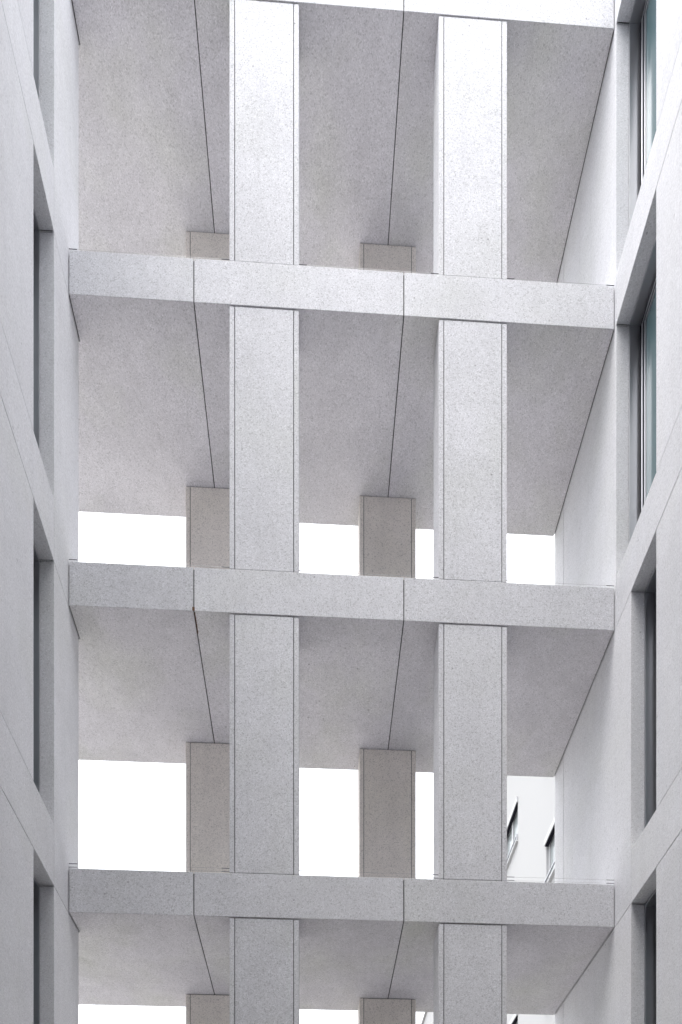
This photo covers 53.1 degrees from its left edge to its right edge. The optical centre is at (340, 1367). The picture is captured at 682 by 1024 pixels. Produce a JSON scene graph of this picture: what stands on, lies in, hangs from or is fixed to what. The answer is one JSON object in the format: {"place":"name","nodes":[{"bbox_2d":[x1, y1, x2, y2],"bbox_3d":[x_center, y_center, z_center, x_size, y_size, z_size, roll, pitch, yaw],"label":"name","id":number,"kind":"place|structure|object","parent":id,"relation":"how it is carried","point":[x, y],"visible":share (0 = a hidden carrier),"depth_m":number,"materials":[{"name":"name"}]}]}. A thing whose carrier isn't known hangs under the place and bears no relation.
{"place":"outdoors","nodes":[
{"label":"outdoors","id":0,"kind":"place"},
{"bbox_2d":[79,512,554,1023],"label":"sky","id":1,"kind":"structure","parent":0,"point":[131,813],"materials":[{"name":"white"}]},
{"bbox_2d":[421,775,554,1023],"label":"apartment block","id":2,"kind":"structure","parent":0,"point":[531,826],"depth_m":18.54,"materials":[{"name":"white paint"}]},
{"bbox_2d":[507,796,517,868],"bbox_3d":[5.103,-15.805,20.381,0.200,1.290,1.480,0,0,-2],"label":"window","id":3,"kind":"structure","parent":2,"relation":"in","point":[512,824],"depth_m":20.31,"materials":[{"name":"grey glass"}]},
{"bbox_2d":[509,1014,517,1023],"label":"window","id":4,"kind":"structure","parent":2,"relation":"in","point":[514,1020],"depth_m":19.96,"materials":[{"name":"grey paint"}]},
{"bbox_2d":[544,817,554,882],"bbox_3d":[5.262,-12.735,16.584,0.200,1.290,1.480,0,0,-2],"label":"window","id":5,"kind":"structure","parent":2,"relation":"in","point":[549,841],"depth_m":17.02,"materials":[{"name":"grey glass"}]},
{"bbox_3d":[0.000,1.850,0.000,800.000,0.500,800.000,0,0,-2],"label":"ground","id":6,"kind":"structure","parent":0,"visible":0},
{"bbox_2d":[0,0,78,1023],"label":"building wing","id":7,"kind":"structure","parent":6,"relation":"on","point":[39,492],"depth_m":6.70,"materials":[{"name":"grey concrete"}]},
{"bbox_2d":[33,875,39,1023],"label":"window","id":8,"kind":"structure","parent":7,"relation":"in","point":[36,888],"depth_m":6.71,"materials":[{"name":"glass"}]},
{"bbox_2d":[33,542,39,793],"bbox_3d":[-3.042,-6.668,6.483,0.165,2.575,0.492,0,0,-2],"label":"window","id":9,"kind":"structure","parent":7,"relation":"in","point":[36,562],"depth_m":6.71,"materials":[{"name":"glass"}]},
{"bbox_2d":[33,205,39,450],"bbox_3d":[-3.042,-9.899,6.483,0.165,2.622,0.492,0,0,-2],"label":"window","id":10,"kind":"structure","parent":7,"relation":"in","point":[36,232],"depth_m":6.71,"materials":[{"name":"glass"}]},
{"bbox_2d":[33,0,39,102],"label":"window","id":11,"kind":"structure","parent":7,"relation":"in","point":[36,3],"depth_m":6.71,"materials":[{"name":"glass"}]},
{"bbox_3d":[-0.447,-1.786,8.148,6.746,0.460,1.839,0,0,-2],"label":"gallery slab","id":12,"kind":"object","parent":7,"relation":"attached to","visible":0},
{"bbox_2d":[186,994,229,1023],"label":"column","id":13,"kind":"structure","parent":12,"relation":"on","point":[207,1009],"depth_m":8.69,"materials":[{"name":"grey concrete"}]},
{"bbox_2d":[69,868,613,1014],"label":"gallery slab","id":14,"kind":"structure","parent":13,"relation":"on","point":[154,938],"depth_m":7.41,"materials":[{"name":"concrete"}]},
{"bbox_2d":[69,863,229,871],"bbox_3d":[-2.015,-5.264,7.182,1.675,0.042,0.006,0,0,-2],"label":"bird wire","id":15,"kind":"object","parent":14,"relation":"on","point":[153,869],"visible":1,"depth_m":7.18,"materials":[{"name":"silver metal"}]},
{"bbox_2d":[186,742,229,872],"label":"column","id":16,"kind":"structure","parent":14,"relation":"on","point":[207,807],"depth_m":8.69,"materials":[{"name":"grey concrete"}]},
{"bbox_2d":[69,561,613,776],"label":"gallery slab","id":17,"kind":"structure","parent":16,"relation":"on","point":[154,664],"depth_m":7.62,"materials":[{"name":"concrete"}]},
{"bbox_2d":[186,487,229,568],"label":"column","id":18,"kind":"structure","parent":17,"relation":"on","point":[207,527],"depth_m":8.69,"materials":[{"name":"grey concrete"}]},
{"bbox_2d":[69,250,613,535],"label":"gallery slab","id":19,"kind":"structure","parent":18,"relation":"on","point":[153,332],"depth_m":7.72,"materials":[{"name":"concrete"}]},
{"bbox_2d":[186,231,229,260],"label":"column","id":20,"kind":"structure","parent":19,"relation":"on","point":[202,245],"depth_m":8.69,"materials":[{"name":"grey concrete"}]},
{"bbox_2d":[72,0,613,282],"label":"gallery slab","id":21,"kind":"structure","parent":20,"relation":"on","point":[154,126],"depth_m":7.92,"materials":[{"name":"concrete"}]},
{"bbox_2d":[230,0,298,265],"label":"column","id":22,"kind":"structure","parent":19,"relation":"on","point":[264,132],"depth_m":7.22,"materials":[{"name":"concrete"}]},
{"bbox_2d":[69,248,229,259],"bbox_3d":[-2.015,-11.724,7.182,1.675,0.006,0.006,0,0,-2],"label":"bird wire","id":23,"kind":"object","parent":22,"relation":"attached to","point":[139,253],"visible":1,"depth_m":7.18,"materials":[{"name":"silver metal"}]},
{"bbox_2d":[299,264,438,273],"bbox_3d":[0.299,-11.724,7.279,1.495,0.006,0.006,0,0,-2],"label":"bird wire","id":24,"kind":"object","parent":22,"relation":"attached to","point":[372,269],"visible":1,"depth_m":7.28,"materials":[{"name":"silver metal"}]},
{"bbox_2d":[358,243,415,274],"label":"column","id":25,"kind":"structure","parent":19,"relation":"on","point":[387,257],"depth_m":8.79,"materials":[{"name":"grey concrete"}]},
{"bbox_2d":[433,16,506,279],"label":"column","id":26,"kind":"structure","parent":19,"relation":"on","point":[470,154],"depth_m":7.31,"materials":[{"name":"concrete"}]},
{"bbox_2d":[507,278,613,285],"bbox_3d":[2.371,-11.724,7.365,1.179,0.006,0.006,0,0,-2],"label":"bird wire","id":27,"kind":"object","parent":26,"relation":"attached to","point":[565,282],"visible":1,"depth_m":7.37,"materials":[{"name":"silver metal"}]},
{"bbox_2d":[230,306,298,572],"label":"column","id":28,"kind":"structure","parent":17,"relation":"on","point":[264,439],"depth_m":7.22,"materials":[{"name":"concrete"}]},
{"bbox_2d":[69,559,229,567],"bbox_3d":[-2.015,-8.469,7.182,1.675,0.006,0.006,0,0,-2],"label":"bird wire","id":29,"kind":"object","parent":28,"relation":"attached to","point":[149,563],"visible":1,"depth_m":7.18,"materials":[{"name":"silver metal"}]},
{"bbox_2d":[299,570,438,577],"bbox_3d":[0.299,-8.469,7.279,1.495,0.006,0.006,0,0,-2],"label":"bird wire","id":30,"kind":"object","parent":28,"relation":"attached to","point":[375,574],"visible":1,"depth_m":7.28,"materials":[{"name":"silver metal"}]},
{"bbox_2d":[358,496,415,579],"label":"column","id":31,"kind":"structure","parent":17,"relation":"on","point":[386,536],"depth_m":8.79,"materials":[{"name":"grey concrete"}]},
{"bbox_2d":[433,320,506,582],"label":"column","id":32,"kind":"structure","parent":17,"relation":"on","point":[470,452],"depth_m":7.31,"materials":[{"name":"concrete"}]},
{"bbox_2d":[507,580,612,585],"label":"bird wire","id":33,"kind":"object","parent":32,"relation":"attached to","point":[561,583],"visible":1,"depth_m":7.37,"materials":[{"name":"silver metal"}]},
{"bbox_2d":[230,614,298,874],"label":"column","id":34,"kind":"structure","parent":14,"relation":"on","point":[264,744],"depth_m":7.22,"materials":[{"name":"concrete"}]},
{"bbox_2d":[299,870,438,878],"bbox_3d":[0.299,-5.264,7.279,1.495,0.042,0.006,0,0,-2],"label":"bird wire","id":35,"kind":"object","parent":14,"relation":"on","point":[365,872],"visible":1,"depth_m":7.28,"materials":[{"name":"silver metal"}]},
{"bbox_2d":[358,749,415,879],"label":"column","id":36,"kind":"structure","parent":14,"relation":"on","point":[387,813],"depth_m":8.79,"materials":[{"name":"grey concrete"}]},
{"bbox_2d":[433,624,506,880],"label":"column","id":37,"kind":"structure","parent":14,"relation":"on","point":[469,752],"depth_m":7.31,"materials":[{"name":"concrete"}]},
{"bbox_2d":[507,877,613,883],"bbox_3d":[2.371,-5.264,7.365,1.179,0.042,0.006,0,0,-2],"label":"bird wire","id":38,"kind":"object","parent":14,"relation":"on","point":[558,878],"visible":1,"depth_m":7.36,"materials":[{"name":"silver metal"}]},
{"bbox_2d":[230,918,298,1023],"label":"column","id":39,"kind":"structure","parent":12,"relation":"on","point":[264,971],"depth_m":7.22,"materials":[{"name":"concrete"}]},
{"bbox_2d":[358,998,415,1023],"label":"column","id":40,"kind":"structure","parent":12,"relation":"on","point":[384,1011],"depth_m":8.79,"materials":[{"name":"grey concrete"}]},
{"bbox_2d":[433,924,506,1023],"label":"column","id":41,"kind":"structure","parent":12,"relation":"on","point":[469,973],"depth_m":7.31,"materials":[{"name":"concrete"}]},
{"bbox_2d":[555,0,681,1023],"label":"building wing","id":42,"kind":"structure","parent":6,"relation":"on","point":[618,799],"depth_m":7.18,"materials":[{"name":"grey concrete"}]},
{"bbox_2d":[629,238,655,541],"bbox_3d":[3.197,-9.868,6.923,0.165,2.684,0.850,0,0,-2],"label":"window","id":43,"kind":"structure","parent":42,"relation":"in","point":[642,326],"depth_m":7.24,"materials":[{"name":"glass"}]},
{"bbox_2d":[629,0,655,226],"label":"window","id":44,"kind":"structure","parent":42,"relation":"in","point":[642,23],"depth_m":7.27,"materials":[{"name":"glass"}]},
{"bbox_2d":[644,889,655,1023],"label":"window","id":45,"kind":"structure","parent":42,"relation":"in","point":[650,906],"depth_m":6.98,"materials":[{"name":"glass"}]},
{"bbox_2d":[644,566,655,828],"bbox_3d":[3.204,-6.637,6.751,0.165,2.637,0.506,0,0,-2],"label":"window","id":46,"kind":"structure","parent":42,"relation":"in","point":[650,592],"depth_m":6.98,"materials":[{"name":"glass"}]}
]}

